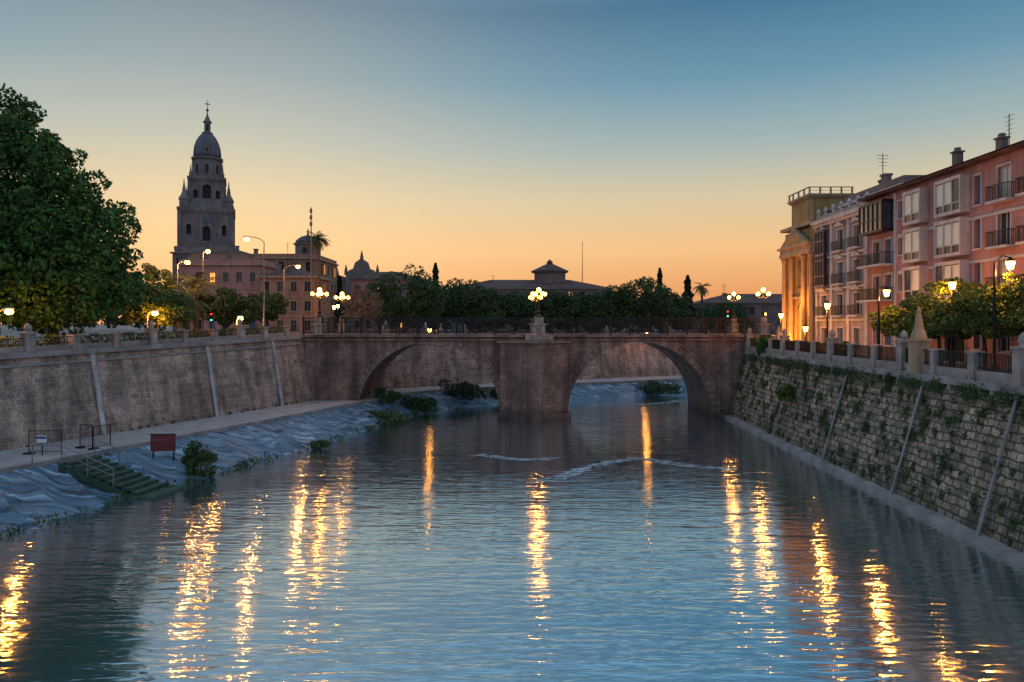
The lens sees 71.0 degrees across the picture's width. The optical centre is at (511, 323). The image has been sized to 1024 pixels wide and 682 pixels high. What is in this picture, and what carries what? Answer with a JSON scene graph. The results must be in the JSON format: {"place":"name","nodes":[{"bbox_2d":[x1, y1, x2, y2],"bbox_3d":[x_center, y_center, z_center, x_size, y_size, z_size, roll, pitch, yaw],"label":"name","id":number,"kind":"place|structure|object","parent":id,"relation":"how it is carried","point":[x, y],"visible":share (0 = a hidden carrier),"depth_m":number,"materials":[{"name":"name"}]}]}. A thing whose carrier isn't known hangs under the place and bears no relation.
{"place":"outdoors","nodes":[
{"label":"outdoors","id":0,"kind":"place"},
{"bbox_2d":[0,375,683,473],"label":"riverside path","id":1,"kind":"structure","parent":0,"point":[13,459],"depth_m":56.93,"materials":[{"name":"concrete"}]},
{"bbox_2d":[23,430,61,454],"bbox_3d":[-29.593,7.450,45.313,2.229,1.500,0.240,0,0,-8],"label":"wire fence panel","id":2,"kind":"object","parent":1,"relation":"on","point":[28,453],"visible":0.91,"depth_m":45.29,"materials":[{"name":"metal"}]},
{"bbox_2d":[0,338,680,450],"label":"masonry","id":3,"kind":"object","parent":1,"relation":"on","point":[175,388],"visible":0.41,"depth_m":60.83,"materials":[{"name":"stone"}]},
{"bbox_2d":[0,334,343,358],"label":"coping","id":4,"kind":"object","parent":3,"relation":"on","point":[85,351],"visible":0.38,"depth_m":57.15,"materials":[{"name":"stone"}]},
{"bbox_2d":[0,318,299,352],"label":"promenade balustrade","id":5,"kind":"object","parent":4,"relation":"on","point":[28,340],"visible":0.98,"depth_m":58.06,"materials":[{"name":"stone"}]},
{"bbox_2d":[90,341,283,434],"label":"drain channels","id":6,"kind":"object","parent":3,"relation":"attached to","point":[98,393],"visible":0.94,"depth_m":63.68,"materials":[{"name":"concrete"}]},
{"bbox_2d":[5,349,606,446],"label":"wall vegetation","id":7,"kind":"object","parent":3,"relation":"attached to","point":[140,427],"depth_m":62.95,"materials":[{"name":"green plant"}]},
{"bbox_2d":[0,342,644,367],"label":"string course","id":8,"kind":"object","parent":3,"relation":"attached to","point":[82,360],"visible":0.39,"depth_m":58.07,"materials":[{"name":"stone"}]},
{"bbox_2d":[0,380,686,534],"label":"bank liner","id":9,"kind":"object","parent":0,"point":[26,498],"visible":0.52,"depth_m":52.41,"materials":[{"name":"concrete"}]},
{"bbox_2d":[32,439,187,499],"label":"riverside steps","id":10,"kind":"structure","parent":9,"relation":"on","point":[136,484],"depth_m":42.25,"materials":[{"name":"concrete"}]},
{"bbox_2d":[150,434,175,460],"bbox_3d":[-23.300,8.365,48.005,1.700,2.070,0.150,0,0,-5],"label":"information sign","id":11,"kind":"object","parent":9,"relation":"on","point":[162,442],"visible":0.93,"depth_m":47.94,"materials":[{"name":"metal"}]},
{"bbox_2d":[180,440,217,477],"bbox_3d":[-20.483,8.817,46.913,2.538,2.526,1.996,0,0,0],"label":"shrub","id":12,"kind":"object","parent":9,"relation":"on","point":[207,457],"visible":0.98,"depth_m":46.73,"materials":[{"name":"green plant"}]},
{"bbox_2d":[0,404,464,535],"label":"bank grass","id":13,"kind":"structure","parent":9,"relation":"on","point":[240,464],"depth_m":45.62,"materials":[{"name":"green plant"}]},
{"bbox_2d":[310,439,330,448],"bbox_3d":[-15.401,9.654,57.574,1.650,0.780,1.465,0,0,0],"label":"shrub","id":14,"kind":"object","parent":9,"relation":"on","point":[320,445],"visible":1,"depth_m":57.20,"materials":[{"name":"green plant"}]},
{"bbox_2d":[364,408,409,425],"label":"shrub","id":15,"kind":"object","parent":9,"relation":"on","point":[385,416],"visible":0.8,"depth_m":72.40,"materials":[{"name":"green plant"}]},
{"bbox_2d":[374,386,402,403],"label":"shrub","id":16,"kind":"object","parent":9,"relation":"on","point":[392,396],"visible":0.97,"depth_m":78.63,"materials":[{"name":"green plant"}]},
{"bbox_2d":[399,395,437,413],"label":"shrub","id":17,"kind":"object","parent":9,"relation":"on","point":[419,404],"visible":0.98,"depth_m":80.26,"materials":[{"name":"green plant"}]},
{"bbox_2d":[438,378,478,399],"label":"shrub","id":18,"kind":"object","parent":9,"relation":"on","point":[465,389],"visible":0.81,"depth_m":88.74,"materials":[{"name":"green plant"}]},
{"bbox_2d":[635,380,685,394],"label":"shrub","id":19,"kind":"object","parent":9,"relation":"on","point":[656,387],"visible":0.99,"depth_m":100.42,"materials":[{"name":"green plant"}]},
{"bbox_2d":[0,324,775,347],"bbox_3d":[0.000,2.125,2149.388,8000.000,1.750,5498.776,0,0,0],"label":"ground","id":20,"kind":"structure","parent":0,"point":[98,328],"depth_m":192.10,"materials":[{"name":"stone"}]},
{"bbox_2d":[0,223,113,343],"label":"ficus tree","id":21,"kind":"object","parent":20,"relation":"on","point":[42,331],"visible":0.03,"depth_m":72.48,"materials":[{"name":"green plant"}]},
{"bbox_2d":[0,83,146,336],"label":"ficus tree","id":22,"kind":"object","parent":20,"relation":"on","point":[44,259],"visible":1,"depth_m":53.99,"materials":[{"name":"green plant"}]},
{"bbox_2d":[0,325,282,347],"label":"hedge","id":23,"kind":"object","parent":20,"relation":"on","point":[94,339],"visible":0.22,"depth_m":58.02,"materials":[{"name":"green plant"}]},
{"bbox_2d":[114,263,195,309],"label":"orange tree","id":24,"kind":"object","parent":20,"relation":"on","point":[153,273],"visible":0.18,"depth_m":81.59,"materials":[{"name":"green plant"}]},
{"bbox_2d":[116,282,194,339],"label":"orange tree","id":25,"kind":"object","parent":20,"relation":"on","point":[167,305],"visible":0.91,"depth_m":65.76,"materials":[{"name":"green plant"}]},
{"bbox_2d":[167,285,212,334],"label":"palm tree","id":26,"kind":"object","parent":20,"relation":"on","point":[191,303],"visible":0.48,"depth_m":73.51,"materials":[{"name":"green plant"}]},
{"bbox_2d":[171,271,223,336],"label":"palm tree","id":27,"kind":"object","parent":20,"relation":"on","point":[194,284],"visible":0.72,"depth_m":82.53,"materials":[{"name":"green plant"}]},
{"bbox_2d":[174,100,234,250],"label":"cathedral tower","id":28,"kind":"structure","parent":20,"relation":"on","point":[205,211],"depth_m":244.01,"materials":[{"name":"stone"}]},
{"bbox_2d":[186,185,225,240],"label":"tower windows","id":29,"kind":"structure","parent":28,"relation":"in","point":[206,188],"depth_m":244.44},
{"bbox_2d":[170,245,249,332],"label":"palace wing","id":30,"kind":"structure","parent":20,"relation":"on","point":[186,254],"depth_m":165.00,"materials":[{"name":"stone"}]},
{"bbox_2d":[179,265,275,335],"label":"walls","id":31,"kind":"structure","parent":20,"relation":"on","point":[220,269],"depth_m":125.00,"materials":[{"name":"paint"}]},
{"bbox_2d":[182,272,262,329],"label":"window frames","id":32,"kind":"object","parent":31,"relation":"attached to","point":[228,282],"visible":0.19,"depth_m":124.95,"materials":[{"name":"stone"}]},
{"bbox_2d":[175,263,275,268],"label":"cornice","id":33,"kind":"structure","parent":31,"relation":"on","point":[268,266],"depth_m":124.55,"materials":[{"name":"stone"}]},
{"bbox_2d":[179,259,275,266],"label":"parapet","id":34,"kind":"structure","parent":31,"relation":"on","point":[232,261],"depth_m":125.00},
{"bbox_2d":[199,286,262,333],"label":"street tree","id":35,"kind":"object","parent":20,"relation":"on","point":[227,300],"visible":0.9,"depth_m":82.73,"materials":[{"name":"green plant"}]},
{"bbox_2d":[243,236,264,325],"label":"street lamp","id":36,"kind":"object","parent":20,"relation":"on","point":[246,238],"visible":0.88,"depth_m":74.95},
{"bbox_2d":[188,249,338,330],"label":"bishops palace","id":37,"kind":"structure","parent":20,"relation":"on","point":[328,267],"depth_m":150.00,"materials":[{"name":"paint"}]},
{"bbox_2d":[293,229,320,254],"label":"domed turret","id":38,"kind":"object","parent":37,"relation":"on","point":[300,247],"visible":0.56,"depth_m":159.54,"materials":[{"name":"stone"}]},
{"bbox_2d":[248,289,289,326],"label":"street tree","id":39,"kind":"object","parent":20,"relation":"on","point":[275,304],"visible":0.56,"depth_m":87.19,"materials":[{"name":"green plant"}]},
{"bbox_2d":[259,278,329,334],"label":"walls","id":40,"kind":"structure","parent":20,"relation":"on","point":[299,293],"depth_m":118.00,"materials":[{"name":"paint"}]},
{"bbox_2d":[257,267,328,278],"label":"roof","id":41,"kind":"structure","parent":40,"relation":"on","point":[294,271],"depth_m":118.84,"materials":[{"name":"ceramic"}]},
{"bbox_2d":[278,282,309,329],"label":"windows glass","id":42,"kind":"object","parent":40,"relation":"attached to","point":[293,303],"visible":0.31,"depth_m":118.20,"materials":[{"name":"grey"}]},
{"bbox_2d":[256,276,332,281],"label":"cornice","id":43,"kind":"structure","parent":40,"relation":"on","point":[326,279],"depth_m":117.55,"materials":[{"name":"stone"}]},
{"bbox_2d":[262,280,328,330],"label":"window frames","id":44,"kind":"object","parent":40,"relation":"attached to","point":[296,300],"visible":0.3,"depth_m":117.96,"materials":[{"name":"stone"}]},
{"bbox_2d":[310,207,311,333],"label":"antenna mast","id":45,"kind":"object","parent":20,"relation":"on","point":[311,271],"visible":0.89,"depth_m":87.92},
{"bbox_2d":[302,230,331,309],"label":"palm tree","id":46,"kind":"object","parent":20,"relation":"on","point":[317,240],"visible":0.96,"depth_m":94.84,"materials":[{"name":"green plant"}]},
{"bbox_2d":[335,275,344,327],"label":"cypress tree","id":47,"kind":"object","parent":20,"relation":"on","point":[339,284],"visible":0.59,"depth_m":149.55,"materials":[{"name":"green plant"}]},
{"bbox_2d":[3,310,684,330],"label":"distant trees","id":48,"kind":"object","parent":20,"relation":"on","point":[117,321],"visible":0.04,"depth_m":211.05,"materials":[{"name":"plant"}]},
{"bbox_2d":[337,251,378,330],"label":"baroque church","id":49,"kind":"structure","parent":20,"relation":"on","point":[361,267],"depth_m":205.00,"materials":[{"name":"stone"}]},
{"bbox_2d":[340,285,383,329],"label":"bare tree","id":50,"kind":"object","parent":20,"relation":"on","point":[361,311],"visible":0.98,"depth_m":97.30,"materials":[{"name":"brown plant"}]},
{"bbox_2d":[351,280,424,330],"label":"walls","id":51,"kind":"structure","parent":20,"relation":"on","point":[361,283],"depth_m":170.00,"materials":[{"name":"paint"}]},
{"bbox_2d":[349,278,410,279],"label":"cornice","id":52,"kind":"structure","parent":51,"relation":"on","point":[372,279],"depth_m":169.55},
{"bbox_2d":[353,272,409,277],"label":"roof","id":53,"kind":"structure","parent":52,"relation":"on","point":[376,275],"depth_m":172.26,"materials":[{"name":"ceramic"}]},
{"bbox_2d":[360,264,449,330],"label":"ficus tree","id":54,"kind":"object","parent":20,"relation":"on","point":[420,301],"visible":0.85,"depth_m":110.67,"materials":[{"name":"green plant"}]},
{"bbox_2d":[405,279,462,330],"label":"ficus tree","id":55,"kind":"object","parent":20,"relation":"on","point":[444,287],"visible":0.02,"depth_m":127.23,"materials":[{"name":"green plant"}]},
{"bbox_2d":[430,278,505,330],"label":"ficus tree","id":56,"kind":"object","parent":20,"relation":"on","point":[479,304],"visible":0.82,"depth_m":118.42,"materials":[{"name":"green plant"}]},
{"bbox_2d":[465,288,522,330],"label":"ficus tree","id":57,"kind":"object","parent":20,"relation":"on","point":[509,305],"visible":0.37,"depth_m":124.62,"materials":[{"name":"green plant"}]},
{"bbox_2d":[496,290,530,329],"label":"ficus tree","id":58,"kind":"object","parent":20,"relation":"on","point":[522,300],"visible":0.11,"depth_m":128.79,"materials":[{"name":"green plant"}]},
{"bbox_2d":[452,241,609,330],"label":"long hall","id":59,"kind":"structure","parent":20,"relation":"on","point":[549,275],"depth_m":192.68,"materials":[{"name":"grey"}]},
{"bbox_2d":[519,289,581,330],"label":"ficus tree","id":60,"kind":"object","parent":20,"relation":"on","point":[565,305],"visible":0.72,"depth_m":122.27,"materials":[{"name":"green plant"}]},
{"bbox_2d":[553,291,598,330],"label":"ficus tree","id":61,"kind":"object","parent":20,"relation":"on","point":[583,297],"visible":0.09,"depth_m":126.70,"materials":[{"name":"green plant"}]},
{"bbox_2d":[576,289,629,330],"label":"ficus tree","id":62,"kind":"object","parent":20,"relation":"on","point":[589,312],"visible":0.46,"depth_m":122.61,"materials":[{"name":"green plant"}]},
{"bbox_2d":[593,276,679,330],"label":"ficus tree","id":63,"kind":"object","parent":20,"relation":"on","point":[651,303],"visible":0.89,"depth_m":119.84,"materials":[{"name":"green plant"}]},
{"bbox_2d":[639,287,693,330],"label":"ficus tree","id":64,"kind":"object","parent":20,"relation":"on","point":[681,302],"visible":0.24,"depth_m":126.30,"materials":[{"name":"green plant"}]},
{"bbox_2d":[681,275,695,330],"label":"cypress tree","id":65,"kind":"object","parent":20,"relation":"on","point":[687,288],"visible":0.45,"depth_m":134.51,"materials":[{"name":"green plant"}]},
{"bbox_2d":[692,282,711,328],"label":"palm tree","id":66,"kind":"object","parent":20,"relation":"on","point":[703,291],"visible":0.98,"depth_m":136.77,"materials":[{"name":"green plant"}]},
{"bbox_2d":[694,301,752,330],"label":"ficus tree","id":67,"kind":"object","parent":20,"relation":"on","point":[717,313],"visible":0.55,"depth_m":147.94,"materials":[{"name":"green plant"}]},
{"bbox_2d":[692,303,781,333],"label":"walls","id":68,"kind":"structure","parent":20,"relation":"on","point":[758,310],"depth_m":150.00,"materials":[{"name":"paint"}]},
{"bbox_2d":[692,302,781,304],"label":"cornice","id":69,"kind":"structure","parent":68,"relation":"on","point":[735,302],"depth_m":149.55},
{"bbox_2d":[693,294,781,302],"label":"roof","id":70,"kind":"structure","parent":69,"relation":"on","point":[754,298],"depth_m":152.63,"materials":[{"name":"ceramic"}]},
{"bbox_2d":[754,335,771,354],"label":"shrub","id":71,"kind":"object","parent":20,"relation":"on","point":[760,344],"visible":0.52,"depth_m":70.99,"materials":[{"name":"green plant"}]},
{"bbox_2d":[777,186,854,341],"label":"ochre palace","id":72,"kind":"structure","parent":20,"relation":"on","point":[796,251],"depth_m":81.23,"materials":[{"name":"stone"}]},
{"bbox_2d":[818,218,863,344],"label":"walls","id":73,"kind":"structure","parent":20,"relation":"on","point":[844,323],"depth_m":69.14,"materials":[{"name":"paint"}]},
{"bbox_2d":[814,229,826,287],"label":"gallery","id":74,"kind":"object","parent":73,"relation":"attached to","point":[820,260],"visible":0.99,"depth_m":73.17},
{"bbox_2d":[815,231,826,285],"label":"gallery glass","id":75,"kind":"object","parent":74,"relation":"attached to","point":[825,257],"visible":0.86,"depth_m":72.83,"materials":[{"name":"glass"}]},
{"bbox_2d":[810,205,861,228],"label":"cornice","id":76,"kind":"structure","parent":73,"relation":"on","point":[841,216],"depth_m":70.07,"materials":[{"name":"stone"}]},
{"bbox_2d":[816,202,867,220],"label":"parapet","id":77,"kind":"structure","parent":76,"relation":"on","point":[841,210],"depth_m":69.66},
{"bbox_2d":[817,191,869,216],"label":"urns","id":78,"kind":"object","parent":77,"relation":"on","point":[849,201],"visible":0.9,"depth_m":69.99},
{"bbox_2d":[815,235,861,315],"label":"balcony rails","id":79,"kind":"object","parent":73,"relation":"attached to","point":[816,311],"visible":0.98,"depth_m":69.13,"materials":[{"name":"metal"}]},
{"bbox_2d":[815,246,861,316],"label":"balcony slabs","id":80,"kind":"structure","parent":73,"relation":"attached to","point":[849,248],"depth_m":69.05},
{"bbox_2d":[818,216,861,292],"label":"pediments","id":81,"kind":"object","parent":73,"relation":"attached to","point":[853,253],"visible":0.88,"depth_m":69.53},
{"bbox_2d":[820,223,860,344],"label":"window frames","id":82,"kind":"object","parent":73,"relation":"attached to","point":[837,262],"visible":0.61,"depth_m":69.24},
{"bbox_2d":[815,248,866,320],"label":"string courses","id":83,"kind":"object","parent":73,"relation":"attached to","point":[861,285],"visible":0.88,"depth_m":68.70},
{"bbox_2d":[815,219,867,355],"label":"pilasters","id":84,"kind":"object","parent":73,"relation":"attached to","point":[848,291],"visible":0.55,"depth_m":68.02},
{"bbox_2d":[824,263,859,344],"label":"windows","id":85,"kind":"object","parent":73,"relation":"attached to","point":[841,329],"visible":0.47,"depth_m":70.10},
{"bbox_2d":[867,299,940,339],"bbox_3d":[29.851,0.503,54.068,5.639,5.030,3.803,0,0,41],"label":"orange tree","id":86,"kind":"object","parent":20,"relation":"on","point":[889,317],"visible":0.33,"depth_m":54.14,"materials":[{"name":"green plant"}]},
{"bbox_2d":[891,277,975,348],"bbox_3d":[28.852,-0.089,48.656,3.938,6.205,5.630,0,0,-25],"label":"orange tree","id":87,"kind":"object","parent":20,"relation":"on","point":[942,287],"visible":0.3,"depth_m":48.55,"materials":[{"name":"green plant"}]},
{"bbox_2d":[857,114,1023,367],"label":"pink apartment block","id":88,"kind":"structure","parent":20,"relation":"on","point":[961,218],"depth_m":51.91,"materials":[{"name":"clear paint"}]},
{"bbox_2d":[875,165,1009,351],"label":"window frames","id":89,"kind":"structure","parent":88,"relation":"in","point":[1007,165],"depth_m":47.24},
{"bbox_2d":[876,203,1009,350],"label":"windows glass","id":90,"kind":"structure","parent":88,"relation":"in","point":[1003,215],"depth_m":47.09,"materials":[{"name":"grey"}]},
{"bbox_2d":[948,336,964,361],"label":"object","id":91,"kind":"structure","parent":88,"relation":"in","point":[959,344],"depth_m":51.96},
{"bbox_2d":[924,281,1023,361],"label":"orange tree","id":92,"kind":"object","parent":20,"relation":"on","point":[957,314],"visible":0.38,"depth_m":44.69,"materials":[{"name":"green plant"}]},
{"bbox_2d":[969,272,1023,340],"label":"orange tree","id":93,"kind":"object","parent":20,"relation":"on","point":[1008,322],"visible":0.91,"depth_m":40.94,"materials":[{"name":"green plant"}]},
{"bbox_2d":[0,393,1023,681],"bbox_3d":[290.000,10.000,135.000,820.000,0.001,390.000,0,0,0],"label":"river water","id":94,"kind":"structure","parent":0,"point":[428,547],"depth_m":29.03,"materials":[{"name":"liquid"}]},
{"bbox_2d":[301,317,771,420],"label":"stone arch bridge","id":95,"kind":"structure","parent":94,"relation":"in","point":[535,371],"depth_m":76.94,"materials":[{"name":"stone"}]},
{"bbox_2d":[531,288,546,316],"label":"bridge lamp","id":96,"kind":"object","parent":95,"relation":"on","point":[538,297],"visible":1,"depth_m":76.81,"materials":[{"name":"metal"}]},
{"bbox_2d":[476,400,736,481],"bbox_3d":[10.046,9.988,75.513,19.275,0.001,61.817,0,0,9],"label":"river foam","id":97,"kind":"object","parent":94,"relation":"on","point":[572,472],"visible":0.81,"depth_m":51.44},
{"bbox_2d":[724,415,1023,567],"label":"footing","id":98,"kind":"object","parent":94,"relation":"in","point":[999,549],"visible":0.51,"depth_m":38.88,"materials":[{"name":"concrete"}]},
{"bbox_2d":[730,355,1023,552],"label":"masonry","id":99,"kind":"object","parent":94,"relation":"in","point":[954,504],"visible":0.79,"depth_m":40.27,"materials":[{"name":"stone"}]},
{"bbox_2d":[775,383,794,401],"bbox_3d":[23.076,5.733,60.500,1.516,1.608,1.536,0,0,-39],"label":"shrub","id":100,"kind":"object","parent":99,"relation":"on","point":[786,391],"visible":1,"depth_m":60.33,"materials":[{"name":"green plant"}]},
{"bbox_2d":[732,351,1023,545],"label":"wall vegetation","id":101,"kind":"object","parent":99,"relation":"attached to","point":[970,391],"depth_m":43.34,"materials":[{"name":"green plant"}]},
{"bbox_2d":[744,351,1023,394],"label":"coping","id":102,"kind":"object","parent":99,"relation":"on","point":[991,386],"visible":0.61,"depth_m":41.54,"materials":[{"name":"stone"}]},
{"bbox_2d":[745,328,1023,385],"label":"promenade balustrade","id":103,"kind":"object","parent":102,"relation":"on","point":[833,350],"visible":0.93,"depth_m":43.87,"materials":[{"name":"stone"}]},
{"bbox_2d":[906,306,931,372],"bbox_3d":[23.900,0.925,42.200,1.000,3.950,1.000,0,0,0],"label":"stone pinnacle","id":104,"kind":"object","parent":102,"relation":"on","point":[918,340],"visible":0.93,"depth_m":41.94,"materials":[{"name":"stone"}]},
{"bbox_2d":[755,356,1021,399],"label":"corbels","id":105,"kind":"object","parent":99,"relation":"attached to","point":[949,387],"visible":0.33,"depth_m":43.68,"materials":[{"name":"stone"}]},
{"bbox_2d":[772,361,1017,535],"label":"drain ribs","id":106,"kind":"object","parent":99,"relation":"attached to","point":[996,468],"visible":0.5,"depth_m":40.92,"materials":[{"name":"concrete"}]},
{"bbox_2d":[0,0,1023,323],"label":"sky","id":107,"kind":"structure","parent":0,"point":[478,140],"materials":[{"name":"blue"}]},
{"bbox_2d":[844,175,924,202],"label":"roof","id":108,"kind":"structure","parent":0,"point":[893,182],"depth_m":69.43,"materials":[{"name":"tile"}]},
{"label":"road","id":109,"kind":"structure","parent":0,"visible":0},
{"bbox_2d":[877,286,889,344],"bbox_3d":[27.640,0.034,53.500,1.080,5.832,0.485,0,0,0],"label":"street lantern","id":110,"kind":"object","parent":109,"relation":"on","point":[886,290],"visible":0.81,"depth_m":53.44,"materials":[{"name":"metal"}]},
{"bbox_2d":[948,278,955,366],"bbox_3d":[28.800,-0.025,47.000,0.560,5.950,0.485,0,0,0],"label":"street lantern","id":111,"kind":"object","parent":109,"relation":"on","point":[952,282],"visible":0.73,"depth_m":46.92,"materials":[{"name":"metal"}]},
{"bbox_2d":[990,255,1014,371],"bbox_3d":[27.690,-0.466,40.500,1.380,6.833,0.485,0,0,0],"label":"street lantern","id":112,"kind":"object","parent":109,"relation":"on","point":[1010,262],"visible":0.88,"depth_m":40.43,"materials":[{"name":"metal"}]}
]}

